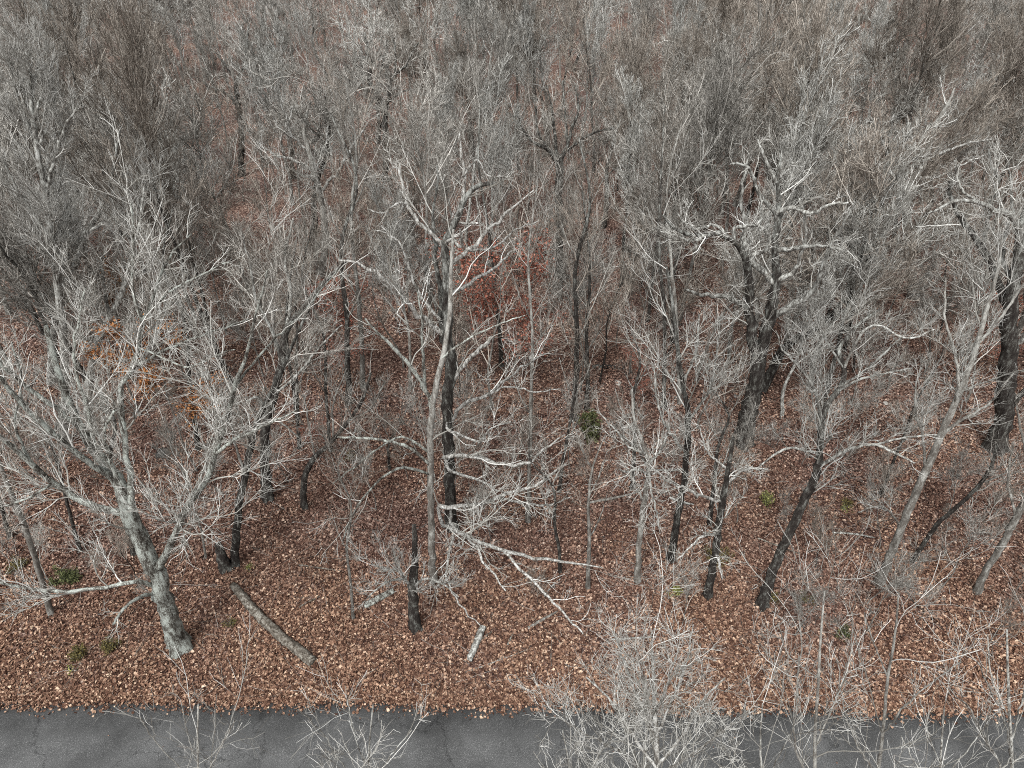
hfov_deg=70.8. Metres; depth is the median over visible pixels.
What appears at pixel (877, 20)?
bare tree
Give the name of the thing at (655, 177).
sapling
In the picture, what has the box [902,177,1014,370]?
sapling
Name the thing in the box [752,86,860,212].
bare tree
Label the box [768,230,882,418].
bare tree
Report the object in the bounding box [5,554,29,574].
evergreen bush
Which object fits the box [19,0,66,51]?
bare tree
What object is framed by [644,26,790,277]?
bare tree
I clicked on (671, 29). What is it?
bare tree
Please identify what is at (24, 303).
bare tree
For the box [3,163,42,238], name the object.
sapling
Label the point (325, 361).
bare tree
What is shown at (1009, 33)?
bare tree
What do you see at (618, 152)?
sapling
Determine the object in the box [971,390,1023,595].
bare tree
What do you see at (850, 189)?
bare tree
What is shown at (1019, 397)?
bare tree
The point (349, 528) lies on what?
bare tree
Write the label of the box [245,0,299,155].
bare tree
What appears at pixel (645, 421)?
sapling
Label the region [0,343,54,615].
bare tree
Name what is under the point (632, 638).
fallen stick
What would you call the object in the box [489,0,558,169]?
bare tree
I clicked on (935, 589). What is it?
sapling
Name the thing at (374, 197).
bare tree
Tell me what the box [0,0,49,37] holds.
bare tree
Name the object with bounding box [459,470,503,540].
sapling
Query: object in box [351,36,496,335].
bare tree
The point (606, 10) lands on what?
oak tree
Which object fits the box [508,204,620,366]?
sapling
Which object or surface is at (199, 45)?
bare tree
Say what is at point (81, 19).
oak tree
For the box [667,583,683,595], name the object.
evergreen bush
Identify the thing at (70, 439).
sapling
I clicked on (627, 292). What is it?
sapling
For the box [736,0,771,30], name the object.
bare tree
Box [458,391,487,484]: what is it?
sapling
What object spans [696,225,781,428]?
sapling
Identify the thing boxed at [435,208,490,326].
sapling
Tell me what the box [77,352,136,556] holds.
bare tree
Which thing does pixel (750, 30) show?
oak tree
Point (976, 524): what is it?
sapling
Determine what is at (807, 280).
sapling
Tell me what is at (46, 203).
bare tree
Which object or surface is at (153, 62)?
bare tree
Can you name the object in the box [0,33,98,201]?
oak tree
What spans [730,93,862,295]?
bare tree
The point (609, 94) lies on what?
sapling
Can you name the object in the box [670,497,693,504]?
fallen stick
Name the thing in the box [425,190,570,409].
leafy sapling
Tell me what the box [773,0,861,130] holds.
oak tree
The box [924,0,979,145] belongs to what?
bare tree
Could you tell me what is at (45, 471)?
sapling
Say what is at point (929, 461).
bare tree
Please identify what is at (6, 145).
bare tree
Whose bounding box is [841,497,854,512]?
evergreen bush
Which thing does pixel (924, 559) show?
sapling
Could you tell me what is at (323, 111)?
oak tree
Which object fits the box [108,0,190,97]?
oak tree
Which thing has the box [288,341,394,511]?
bare tree
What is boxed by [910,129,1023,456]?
oak tree
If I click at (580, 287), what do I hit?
sapling
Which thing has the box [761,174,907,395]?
bare tree
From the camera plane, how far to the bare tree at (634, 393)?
27.85 m
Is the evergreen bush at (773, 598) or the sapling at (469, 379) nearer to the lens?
the evergreen bush at (773, 598)
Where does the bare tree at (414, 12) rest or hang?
on the ground
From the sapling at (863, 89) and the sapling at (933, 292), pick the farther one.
the sapling at (863, 89)
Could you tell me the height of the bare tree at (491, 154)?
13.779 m
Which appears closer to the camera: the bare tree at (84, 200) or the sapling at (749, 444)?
the sapling at (749, 444)
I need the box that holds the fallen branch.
[364,588,393,607]
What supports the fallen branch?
on the ground
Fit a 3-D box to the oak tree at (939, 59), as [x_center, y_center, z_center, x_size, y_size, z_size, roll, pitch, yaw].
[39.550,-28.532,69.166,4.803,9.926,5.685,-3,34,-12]
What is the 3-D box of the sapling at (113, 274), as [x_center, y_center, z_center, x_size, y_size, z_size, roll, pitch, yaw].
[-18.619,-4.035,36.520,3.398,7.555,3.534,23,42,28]
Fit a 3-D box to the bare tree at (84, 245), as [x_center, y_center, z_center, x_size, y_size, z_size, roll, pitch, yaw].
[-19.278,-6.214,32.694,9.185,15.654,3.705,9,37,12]
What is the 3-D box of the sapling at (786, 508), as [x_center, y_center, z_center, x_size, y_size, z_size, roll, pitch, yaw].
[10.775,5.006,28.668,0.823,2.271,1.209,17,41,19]
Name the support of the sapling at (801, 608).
on the ground
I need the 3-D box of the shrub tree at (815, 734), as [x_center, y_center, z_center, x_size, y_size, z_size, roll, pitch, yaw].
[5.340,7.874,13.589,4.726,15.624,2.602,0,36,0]
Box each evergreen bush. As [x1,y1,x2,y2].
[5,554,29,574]
[47,565,82,587]
[65,664,77,674]
[66,642,87,662]
[99,634,121,655]
[221,616,237,627]
[342,448,355,461]
[578,408,602,443]
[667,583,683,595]
[703,543,734,567]
[759,489,775,507]
[770,591,779,604]
[799,590,815,605]
[833,624,852,641]
[840,504,848,512]
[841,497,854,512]
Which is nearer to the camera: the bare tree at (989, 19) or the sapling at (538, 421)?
the sapling at (538, 421)
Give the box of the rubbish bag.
[156,447,167,457]
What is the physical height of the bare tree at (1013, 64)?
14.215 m
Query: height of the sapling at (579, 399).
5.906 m
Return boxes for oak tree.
[0,0,37,43]
[0,12,61,46]
[0,23,79,74]
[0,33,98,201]
[0,110,379,660]
[55,1,93,65]
[63,61,127,146]
[77,0,121,79]
[104,35,174,140]
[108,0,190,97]
[138,35,199,122]
[139,0,200,104]
[189,8,257,92]
[205,14,282,177]
[238,0,301,67]
[238,51,311,178]
[244,50,406,250]
[256,93,379,279]
[279,0,338,78]
[298,0,418,163]
[310,128,660,633]
[333,0,383,69]
[337,21,434,181]
[341,9,429,143]
[365,0,422,76]
[400,0,462,123]
[413,51,490,160]
[461,0,516,83]
[465,4,485,73]
[488,3,582,156]
[502,0,556,101]
[502,35,561,123]
[505,66,617,276]
[566,0,609,71]
[581,0,624,96]
[617,0,666,62]
[638,125,860,451]
[641,6,761,193]
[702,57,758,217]
[720,103,837,245]
[732,31,888,206]
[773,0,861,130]
[845,63,1003,299]
[882,62,1009,263]
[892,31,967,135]
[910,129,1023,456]
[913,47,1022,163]
[930,0,992,73]
[937,0,993,92]
[962,0,1018,111]
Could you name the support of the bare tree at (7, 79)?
on the ground
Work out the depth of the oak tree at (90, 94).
56.37 m
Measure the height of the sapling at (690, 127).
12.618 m
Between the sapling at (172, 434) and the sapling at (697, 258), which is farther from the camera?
the sapling at (697, 258)
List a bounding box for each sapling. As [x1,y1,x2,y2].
[0,355,32,426]
[0,475,17,516]
[0,484,56,579]
[0,530,16,565]
[1,98,66,223]
[1,403,71,504]
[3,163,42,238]
[8,247,77,338]
[9,224,144,415]
[20,395,62,461]
[27,244,107,341]
[41,451,64,476]
[43,182,185,381]
[55,422,82,469]
[65,160,124,251]
[68,380,123,475]
[75,277,229,471]
[78,511,135,577]
[85,238,130,320]
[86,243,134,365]
[91,373,135,458]
[99,236,174,370]
[112,59,174,156]
[119,243,216,377]
[122,571,149,594]
[131,407,190,487]
[137,115,216,275]
[151,154,224,298]
[156,372,190,437]
[167,89,210,175]
[170,67,234,193]
[170,198,239,334]
[173,114,254,264]
[178,139,226,203]
[180,205,233,288]
[180,346,247,435]
[197,444,234,499]
[206,250,282,376]
[210,72,264,201]
[217,214,258,315]
[222,53,299,193]
[226,227,343,384]
[233,216,283,306]
[234,166,300,276]
[234,427,256,448]
[235,76,297,237]
[237,269,284,346]
[239,102,289,220]
[246,387,276,435]
[248,423,288,482]
[250,237,313,349]
[253,179,337,322]
[269,63,307,158]
[277,135,330,212]
[288,205,337,304]
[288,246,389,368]
[294,412,326,458]
[296,45,352,190]
[310,59,360,187]
[310,75,359,180]
[325,173,418,368]
[329,155,379,282]
[329,424,376,509]
[336,118,383,233]
[346,168,409,275]
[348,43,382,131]
[349,106,412,260]
[352,233,400,336]
[364,179,395,271]
[367,168,463,311]
[377,161,439,311]
[379,405,408,479]
[388,126,412,186]
[390,364,457,482]
[394,138,430,220]
[396,68,441,194]
[402,229,472,319]
[406,133,448,234]
[406,255,481,396]
[417,95,467,185]
[420,137,452,236]
[422,198,464,271]
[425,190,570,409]
[425,393,458,449]
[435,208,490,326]
[437,380,457,421]
[439,404,487,488]
[449,100,504,216]
[450,145,472,208]
[452,287,480,371]
[453,364,489,452]
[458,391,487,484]
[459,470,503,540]
[460,116,476,162]
[470,132,533,215]
[473,384,498,433]
[476,150,583,330]
[486,110,524,189]
[492,391,541,482]
[496,58,548,226]
[499,187,527,250]
[500,201,532,286]
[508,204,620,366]
[515,141,548,230]
[517,120,550,209]
[519,405,548,458]
[521,560,550,604]
[528,102,553,194]
[535,90,565,192]
[536,238,569,313]
[545,176,591,297]
[547,226,619,393]
[549,194,664,383]
[553,161,584,244]
[557,81,590,185]
[560,370,605,466]
[561,129,624,266]
[568,428,596,484]
[576,113,618,195]
[577,91,626,202]
[582,231,621,324]
[592,61,622,163]
[598,154,640,189]
[604,225,669,349]
[604,387,635,441]
[608,95,636,191]
[611,117,687,238]
[615,332,657,396]
[617,198,696,375]
[623,229,713,355]
[635,407,653,445]
[636,219,665,287]
[648,42,679,180]
[651,419,697,476]
[659,66,722,218]
[666,551,708,623]
[681,210,720,290]
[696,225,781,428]
[701,408,730,455]
[710,392,777,496]
[718,424,758,522]
[720,230,763,309]
[754,225,808,322]
[768,417,791,447]
[775,485,800,527]
[779,228,851,327]
[785,121,897,275]
[785,558,855,635]
[787,378,817,444]
[798,479,820,507]
[801,387,843,463]
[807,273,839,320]
[808,492,846,567]
[809,140,902,282]
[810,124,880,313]
[815,104,896,219]
[824,67,873,174]
[827,41,865,101]
[832,282,910,403]
[834,195,936,372]
[838,380,885,456]
[839,435,861,479]
[845,81,886,148]
[848,57,907,150]
[848,102,893,187]
[848,536,930,630]
[859,349,912,444]
[859,435,921,547]
[859,456,908,511]
[863,529,957,602]
[869,49,955,166]
[879,243,981,391]
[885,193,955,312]
[889,216,957,336]
[889,378,935,441]
[889,386,952,454]
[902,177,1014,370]
[916,583,946,624]
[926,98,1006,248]
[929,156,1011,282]
[929,186,1023,395]
[932,500,958,548]
[935,197,1021,400]
[935,434,996,509]
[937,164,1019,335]
[937,482,1019,587]
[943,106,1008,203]
[945,21,1001,120]
[947,138,971,170]
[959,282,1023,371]
[967,463,1023,516]
[969,85,1023,196]
[974,498,1023,544]
[991,186,1023,229]
[993,586,1023,637]
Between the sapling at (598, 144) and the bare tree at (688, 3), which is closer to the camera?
the sapling at (598, 144)
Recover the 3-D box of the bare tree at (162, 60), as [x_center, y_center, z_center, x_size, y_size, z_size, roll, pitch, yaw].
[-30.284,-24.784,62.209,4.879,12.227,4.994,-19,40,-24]
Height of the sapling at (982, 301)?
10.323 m
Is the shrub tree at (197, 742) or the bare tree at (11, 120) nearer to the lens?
the shrub tree at (197, 742)
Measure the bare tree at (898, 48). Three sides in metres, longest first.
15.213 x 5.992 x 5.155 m
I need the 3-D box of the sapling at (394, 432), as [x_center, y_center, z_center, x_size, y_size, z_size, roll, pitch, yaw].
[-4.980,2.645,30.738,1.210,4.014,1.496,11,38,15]
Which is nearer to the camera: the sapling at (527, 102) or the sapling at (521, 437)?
the sapling at (521, 437)
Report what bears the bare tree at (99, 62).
on the ground
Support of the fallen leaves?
on the ground
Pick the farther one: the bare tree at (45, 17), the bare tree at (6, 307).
the bare tree at (45, 17)
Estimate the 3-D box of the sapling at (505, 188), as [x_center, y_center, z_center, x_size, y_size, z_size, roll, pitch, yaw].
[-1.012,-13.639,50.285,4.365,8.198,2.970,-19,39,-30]
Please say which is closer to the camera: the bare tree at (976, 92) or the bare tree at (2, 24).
the bare tree at (976, 92)
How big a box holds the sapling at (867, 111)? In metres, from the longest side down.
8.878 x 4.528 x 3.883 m
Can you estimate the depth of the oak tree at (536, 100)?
75.61 m
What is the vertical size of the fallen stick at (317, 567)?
0.080 m
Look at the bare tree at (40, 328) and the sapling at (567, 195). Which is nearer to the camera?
the bare tree at (40, 328)
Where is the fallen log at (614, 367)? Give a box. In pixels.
[592,364,624,370]
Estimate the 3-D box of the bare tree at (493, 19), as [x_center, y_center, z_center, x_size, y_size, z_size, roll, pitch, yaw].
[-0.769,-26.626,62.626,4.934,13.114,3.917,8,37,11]
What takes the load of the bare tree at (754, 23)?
on the ground
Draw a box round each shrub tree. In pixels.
[93,613,275,767]
[285,647,434,767]
[506,499,797,767]
[533,690,620,767]
[715,504,973,767]
[717,620,811,767]
[794,523,1012,767]
[901,598,1009,767]
[912,569,1023,767]
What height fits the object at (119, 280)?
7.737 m
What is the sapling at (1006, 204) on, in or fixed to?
on the ground
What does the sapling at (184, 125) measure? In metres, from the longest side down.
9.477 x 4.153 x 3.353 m
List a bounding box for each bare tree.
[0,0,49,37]
[0,0,108,441]
[0,0,150,304]
[0,5,18,63]
[0,27,34,88]
[0,52,42,147]
[0,61,154,289]
[0,66,43,259]
[0,76,62,314]
[0,87,80,299]
[0,95,77,362]
[0,145,87,381]
[0,189,95,393]
[0,197,28,368]
[0,199,44,334]
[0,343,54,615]
[0,400,13,540]
[1,23,71,158]
[1,79,73,255]
[1,90,99,263]
[1,325,95,551]
[10,267,38,317]
[11,0,90,87]
[13,51,198,335]
[15,63,162,387]
[17,0,233,383]
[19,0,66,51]
[42,126,126,314]
[48,0,109,58]
[53,36,119,109]
[59,94,192,277]
[66,107,179,422]
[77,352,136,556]
[78,18,123,70]
[92,0,188,170]
[93,74,192,266]
[104,50,270,288]
[108,184,218,452]
[109,0,176,56]
[122,21,188,106]
[127,132,274,354]
[129,0,180,83]
[130,0,176,81]
[135,75,230,318]
[136,14,198,124]
[144,387,206,558]
[154,0,208,80]
[164,0,203,75]
[176,223,383,568]
[179,0,233,163]
[191,0,236,96]
[200,203,363,504]
[223,0,299,205]
[229,0,281,158]
[230,181,320,449]
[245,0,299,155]
[256,232,318,418]
[258,195,354,451]
[263,79,340,229]
[274,0,324,108]
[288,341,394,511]
[289,29,363,163]
[289,155,524,584]
[292,381,390,619]
[296,49,402,405]
[300,43,387,390]
[347,31,407,157]
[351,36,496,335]
[355,164,432,391]
[358,377,423,468]
[381,4,439,169]
[382,0,412,105]
[396,0,452,96]
[405,0,453,63]
[411,136,486,280]
[417,18,474,116]
[418,57,466,220]
[433,22,484,182]
[435,0,502,160]
[448,42,518,369]
[450,43,522,201]
[454,0,530,247]
[473,51,538,275]
[475,0,501,47]
[478,7,521,138]
[478,77,573,524]
[487,0,514,84]
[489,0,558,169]
[501,0,559,169]
[503,385,573,573]
[534,66,622,422]
[540,0,627,171]
[549,301,604,492]
[550,0,594,116]
[559,403,623,589]
[564,153,625,411]
[571,80,661,228]
[574,0,630,158]
[584,0,684,283]
[585,389,700,584]
[592,206,775,563]
[595,14,661,78]
[595,40,633,160]
[596,65,668,303]
[603,57,737,348]
[603,296,684,489]
[607,32,739,266]
[615,109,743,321]
[623,0,667,80]
[624,409,769,600]
[626,46,732,406]
[631,16,716,228]
[631,25,706,410]
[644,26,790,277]
[656,0,715,170]
[658,11,692,160]
[662,0,766,190]
[664,0,695,28]
[672,0,796,325]
[675,8,766,232]
[675,70,778,266]
[678,346,761,526]
[684,0,756,136]
[687,0,740,155]
[693,219,811,385]
[702,0,783,160]
[711,159,825,363]
[728,0,832,241]
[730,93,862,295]
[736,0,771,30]
[737,0,830,154]
[740,0,778,120]
[741,250,966,611]
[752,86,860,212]
[754,44,794,164]
[755,19,885,328]
[757,0,832,108]
[761,0,863,266]
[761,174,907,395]
[762,87,941,407]
[765,0,850,268]
[767,43,863,226]
[768,95,871,297]
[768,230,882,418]
[772,14,844,244]
[780,163,909,364]
[792,20,874,166]
[805,109,978,392]
[806,133,898,352]
[809,0,858,50]
[825,5,871,84]
[829,0,945,168]
[832,86,1000,332]
[833,0,875,78]
[844,0,906,138]
[849,141,1023,587]
[856,0,989,231]
[862,64,945,167]
[867,37,928,175]
[869,1,926,138]
[879,299,976,494]
[882,0,936,83]
[884,61,1017,256]
[909,389,1023,563]
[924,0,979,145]
[932,15,1023,202]
[956,51,1016,177]
[957,0,1022,98]
[958,89,1023,259]
[968,0,1023,143]
[971,85,1023,271]
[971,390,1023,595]
[972,0,1023,210]
[980,0,1022,99]
[980,29,1023,163]
[981,0,1023,179]
[990,66,1023,230]
[997,309,1023,369]
[1014,92,1023,170]
[1014,388,1023,407]
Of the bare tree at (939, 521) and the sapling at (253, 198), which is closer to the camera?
the bare tree at (939, 521)
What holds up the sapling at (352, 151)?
on the ground
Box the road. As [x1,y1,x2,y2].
[0,699,1023,767]
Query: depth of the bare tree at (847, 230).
31.35 m
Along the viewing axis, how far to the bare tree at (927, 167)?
33.89 m
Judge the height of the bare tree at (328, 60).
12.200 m
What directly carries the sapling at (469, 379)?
on the ground
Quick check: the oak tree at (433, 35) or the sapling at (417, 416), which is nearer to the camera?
the sapling at (417, 416)
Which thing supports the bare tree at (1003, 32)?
on the ground
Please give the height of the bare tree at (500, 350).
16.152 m
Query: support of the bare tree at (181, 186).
on the ground
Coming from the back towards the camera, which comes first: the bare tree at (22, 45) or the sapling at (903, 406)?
the bare tree at (22, 45)
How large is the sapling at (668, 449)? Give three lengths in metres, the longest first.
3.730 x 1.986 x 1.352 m
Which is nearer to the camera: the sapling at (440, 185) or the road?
the road
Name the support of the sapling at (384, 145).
on the ground
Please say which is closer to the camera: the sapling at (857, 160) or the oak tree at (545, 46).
the sapling at (857, 160)
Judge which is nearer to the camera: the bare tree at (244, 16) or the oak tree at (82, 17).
the bare tree at (244, 16)
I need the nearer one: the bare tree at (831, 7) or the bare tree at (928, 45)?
the bare tree at (928, 45)
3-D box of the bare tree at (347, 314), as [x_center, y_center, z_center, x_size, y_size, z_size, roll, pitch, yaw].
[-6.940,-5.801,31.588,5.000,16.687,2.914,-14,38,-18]
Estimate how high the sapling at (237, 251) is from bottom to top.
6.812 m
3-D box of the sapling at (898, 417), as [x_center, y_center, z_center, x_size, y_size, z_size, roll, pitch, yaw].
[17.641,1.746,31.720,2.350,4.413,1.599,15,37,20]
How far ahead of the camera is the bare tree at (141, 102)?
29.07 m
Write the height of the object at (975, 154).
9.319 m
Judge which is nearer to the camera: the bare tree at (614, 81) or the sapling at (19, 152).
the sapling at (19, 152)
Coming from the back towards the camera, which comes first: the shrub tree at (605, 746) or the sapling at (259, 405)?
the sapling at (259, 405)
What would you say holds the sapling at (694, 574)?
on the ground
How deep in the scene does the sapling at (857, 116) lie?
43.90 m
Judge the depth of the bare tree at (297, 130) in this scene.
47.50 m
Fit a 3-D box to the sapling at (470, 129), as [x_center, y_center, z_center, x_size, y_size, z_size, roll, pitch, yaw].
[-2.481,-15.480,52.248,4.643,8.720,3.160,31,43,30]
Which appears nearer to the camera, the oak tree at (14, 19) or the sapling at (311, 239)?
the sapling at (311, 239)
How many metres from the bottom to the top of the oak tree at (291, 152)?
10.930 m
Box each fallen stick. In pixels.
[298,564,340,570]
[465,647,532,672]
[528,611,557,629]
[590,492,637,503]
[611,636,652,640]
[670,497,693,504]
[758,537,799,553]
[832,532,874,537]
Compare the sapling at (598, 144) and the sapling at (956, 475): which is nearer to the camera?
the sapling at (956, 475)
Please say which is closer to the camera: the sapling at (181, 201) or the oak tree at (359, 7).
the sapling at (181, 201)
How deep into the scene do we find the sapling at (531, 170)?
50.84 m
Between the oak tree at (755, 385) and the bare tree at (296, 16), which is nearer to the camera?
the oak tree at (755, 385)
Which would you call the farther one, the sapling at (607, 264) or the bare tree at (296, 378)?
the sapling at (607, 264)
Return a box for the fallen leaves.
[0,222,1023,762]
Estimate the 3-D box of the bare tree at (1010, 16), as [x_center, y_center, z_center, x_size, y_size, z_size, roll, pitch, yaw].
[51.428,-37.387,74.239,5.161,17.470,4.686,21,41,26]
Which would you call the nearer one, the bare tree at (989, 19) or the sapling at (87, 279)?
the sapling at (87, 279)
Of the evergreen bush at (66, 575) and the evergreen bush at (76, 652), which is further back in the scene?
the evergreen bush at (66, 575)
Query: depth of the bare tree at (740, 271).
32.65 m
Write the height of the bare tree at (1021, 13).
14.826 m
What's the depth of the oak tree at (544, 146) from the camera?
42.08 m
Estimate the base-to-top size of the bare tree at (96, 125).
15.522 m
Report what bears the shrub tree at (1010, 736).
on the ground
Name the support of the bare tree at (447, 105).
on the ground
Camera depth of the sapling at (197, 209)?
40.32 m
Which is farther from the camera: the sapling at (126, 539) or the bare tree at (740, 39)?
the bare tree at (740, 39)
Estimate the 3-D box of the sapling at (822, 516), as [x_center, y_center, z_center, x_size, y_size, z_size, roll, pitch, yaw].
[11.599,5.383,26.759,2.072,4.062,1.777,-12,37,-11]
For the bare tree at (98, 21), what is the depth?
63.91 m
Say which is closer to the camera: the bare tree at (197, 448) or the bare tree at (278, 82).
the bare tree at (197, 448)
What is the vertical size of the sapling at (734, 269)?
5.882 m
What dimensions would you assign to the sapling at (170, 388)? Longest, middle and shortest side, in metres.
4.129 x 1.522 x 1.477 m
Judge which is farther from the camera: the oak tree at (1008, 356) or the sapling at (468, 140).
the sapling at (468, 140)
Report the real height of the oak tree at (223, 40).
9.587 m
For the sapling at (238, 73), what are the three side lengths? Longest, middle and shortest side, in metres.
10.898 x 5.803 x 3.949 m
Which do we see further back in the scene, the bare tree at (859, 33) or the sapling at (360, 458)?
the bare tree at (859, 33)
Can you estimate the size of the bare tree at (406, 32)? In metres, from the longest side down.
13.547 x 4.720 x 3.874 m
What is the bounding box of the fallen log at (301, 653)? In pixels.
[229,582,316,666]
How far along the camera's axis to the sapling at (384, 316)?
33.30 m
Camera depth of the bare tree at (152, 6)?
72.59 m
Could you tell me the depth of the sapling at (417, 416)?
29.87 m
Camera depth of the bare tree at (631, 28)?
60.49 m
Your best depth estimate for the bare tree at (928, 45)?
45.36 m
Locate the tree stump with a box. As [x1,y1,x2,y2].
[215,541,233,575]
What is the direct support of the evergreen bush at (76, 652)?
on the ground
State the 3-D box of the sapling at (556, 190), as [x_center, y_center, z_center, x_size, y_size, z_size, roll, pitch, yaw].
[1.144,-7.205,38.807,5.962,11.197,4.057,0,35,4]
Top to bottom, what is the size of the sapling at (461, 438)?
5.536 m
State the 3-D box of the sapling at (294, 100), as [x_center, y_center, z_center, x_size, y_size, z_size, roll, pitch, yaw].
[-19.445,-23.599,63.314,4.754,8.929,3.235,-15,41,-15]
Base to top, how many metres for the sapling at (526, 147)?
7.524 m
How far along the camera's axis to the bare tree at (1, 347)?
33.54 m
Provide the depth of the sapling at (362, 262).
38.55 m
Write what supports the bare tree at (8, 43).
on the ground
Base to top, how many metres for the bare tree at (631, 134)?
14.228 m
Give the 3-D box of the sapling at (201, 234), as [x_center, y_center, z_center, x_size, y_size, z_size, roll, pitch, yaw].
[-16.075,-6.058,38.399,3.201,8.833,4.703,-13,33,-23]
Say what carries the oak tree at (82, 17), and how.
on the ground
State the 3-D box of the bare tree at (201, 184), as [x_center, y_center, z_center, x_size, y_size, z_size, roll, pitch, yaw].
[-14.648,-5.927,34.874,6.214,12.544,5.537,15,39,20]
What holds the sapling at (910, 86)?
on the ground
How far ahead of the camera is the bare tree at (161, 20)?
81.22 m
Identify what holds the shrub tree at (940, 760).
on the ground
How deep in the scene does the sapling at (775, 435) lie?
32.43 m
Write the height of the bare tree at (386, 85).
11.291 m
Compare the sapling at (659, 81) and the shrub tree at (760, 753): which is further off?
the sapling at (659, 81)
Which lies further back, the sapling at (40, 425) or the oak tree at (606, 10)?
the oak tree at (606, 10)
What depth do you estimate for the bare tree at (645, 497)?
23.52 m
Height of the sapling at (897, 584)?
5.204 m
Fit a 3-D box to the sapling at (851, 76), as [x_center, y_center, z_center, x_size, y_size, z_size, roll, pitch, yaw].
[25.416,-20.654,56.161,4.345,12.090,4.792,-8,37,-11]
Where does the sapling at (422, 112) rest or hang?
on the ground
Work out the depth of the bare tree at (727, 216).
41.84 m
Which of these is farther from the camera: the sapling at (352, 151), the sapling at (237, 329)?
the sapling at (352, 151)
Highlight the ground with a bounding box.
[0,0,1023,710]
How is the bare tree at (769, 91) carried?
on the ground
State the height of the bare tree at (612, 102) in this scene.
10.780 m
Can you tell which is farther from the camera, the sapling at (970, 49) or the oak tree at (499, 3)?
the oak tree at (499, 3)
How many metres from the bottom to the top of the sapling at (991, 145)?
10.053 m
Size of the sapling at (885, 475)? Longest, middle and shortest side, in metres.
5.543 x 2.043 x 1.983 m
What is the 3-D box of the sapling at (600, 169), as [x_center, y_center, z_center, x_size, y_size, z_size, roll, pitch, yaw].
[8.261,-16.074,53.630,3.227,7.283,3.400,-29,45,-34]
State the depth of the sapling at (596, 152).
54.11 m
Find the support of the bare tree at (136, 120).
on the ground
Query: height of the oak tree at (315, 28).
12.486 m
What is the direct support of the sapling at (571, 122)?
on the ground
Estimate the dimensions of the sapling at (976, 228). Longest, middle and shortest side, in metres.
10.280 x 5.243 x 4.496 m
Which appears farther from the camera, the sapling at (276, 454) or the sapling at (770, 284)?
the sapling at (770, 284)
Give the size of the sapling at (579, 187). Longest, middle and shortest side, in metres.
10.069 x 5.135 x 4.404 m
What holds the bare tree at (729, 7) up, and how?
on the ground
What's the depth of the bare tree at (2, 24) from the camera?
74.83 m
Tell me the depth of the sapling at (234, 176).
44.56 m
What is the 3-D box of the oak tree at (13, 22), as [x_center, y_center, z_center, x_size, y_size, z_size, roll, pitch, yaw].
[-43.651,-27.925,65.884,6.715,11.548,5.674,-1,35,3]
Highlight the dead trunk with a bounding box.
[340,523,474,634]
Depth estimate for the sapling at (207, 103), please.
52.65 m
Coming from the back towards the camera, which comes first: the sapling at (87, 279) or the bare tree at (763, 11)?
the bare tree at (763, 11)
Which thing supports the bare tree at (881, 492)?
on the ground
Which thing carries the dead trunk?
on the ground
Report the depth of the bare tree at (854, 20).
59.85 m
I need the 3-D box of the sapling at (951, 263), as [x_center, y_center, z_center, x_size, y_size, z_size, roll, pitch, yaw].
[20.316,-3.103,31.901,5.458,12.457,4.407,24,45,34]
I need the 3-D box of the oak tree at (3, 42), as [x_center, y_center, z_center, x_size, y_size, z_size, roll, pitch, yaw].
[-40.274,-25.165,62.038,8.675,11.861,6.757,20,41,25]
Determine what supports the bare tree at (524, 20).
on the ground
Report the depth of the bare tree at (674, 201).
35.76 m
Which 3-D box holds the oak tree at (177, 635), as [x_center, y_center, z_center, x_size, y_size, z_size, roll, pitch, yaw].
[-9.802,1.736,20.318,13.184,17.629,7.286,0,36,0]
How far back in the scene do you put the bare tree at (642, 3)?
76.79 m
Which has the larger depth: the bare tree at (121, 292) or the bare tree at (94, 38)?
the bare tree at (94, 38)
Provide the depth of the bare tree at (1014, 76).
59.47 m
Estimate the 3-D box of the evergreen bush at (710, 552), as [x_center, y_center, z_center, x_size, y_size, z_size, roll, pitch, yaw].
[7.921,6.543,27.922,1.160,0.591,1.257,-29,45,-34]
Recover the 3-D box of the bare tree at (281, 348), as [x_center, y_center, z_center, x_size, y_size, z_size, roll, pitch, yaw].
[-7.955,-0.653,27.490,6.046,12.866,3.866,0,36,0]
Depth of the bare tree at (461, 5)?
55.70 m
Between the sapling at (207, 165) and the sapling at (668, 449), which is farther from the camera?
the sapling at (207, 165)
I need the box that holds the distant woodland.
[1,0,1021,83]
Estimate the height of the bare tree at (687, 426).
14.140 m
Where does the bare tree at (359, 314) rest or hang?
on the ground
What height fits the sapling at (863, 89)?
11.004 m
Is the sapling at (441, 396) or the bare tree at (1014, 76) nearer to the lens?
the sapling at (441, 396)
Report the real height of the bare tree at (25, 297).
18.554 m
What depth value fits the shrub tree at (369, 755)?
11.18 m
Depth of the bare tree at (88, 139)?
37.65 m
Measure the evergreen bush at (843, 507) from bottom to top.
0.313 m
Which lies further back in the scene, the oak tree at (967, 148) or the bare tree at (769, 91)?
the bare tree at (769, 91)
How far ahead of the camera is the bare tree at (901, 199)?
31.21 m
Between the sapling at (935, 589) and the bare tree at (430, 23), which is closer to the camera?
the sapling at (935, 589)
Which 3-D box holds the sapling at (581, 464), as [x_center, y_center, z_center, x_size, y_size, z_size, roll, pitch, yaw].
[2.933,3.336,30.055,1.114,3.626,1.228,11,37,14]
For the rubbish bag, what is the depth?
32.62 m
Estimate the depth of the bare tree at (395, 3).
73.52 m
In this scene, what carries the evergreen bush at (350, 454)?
on the ground

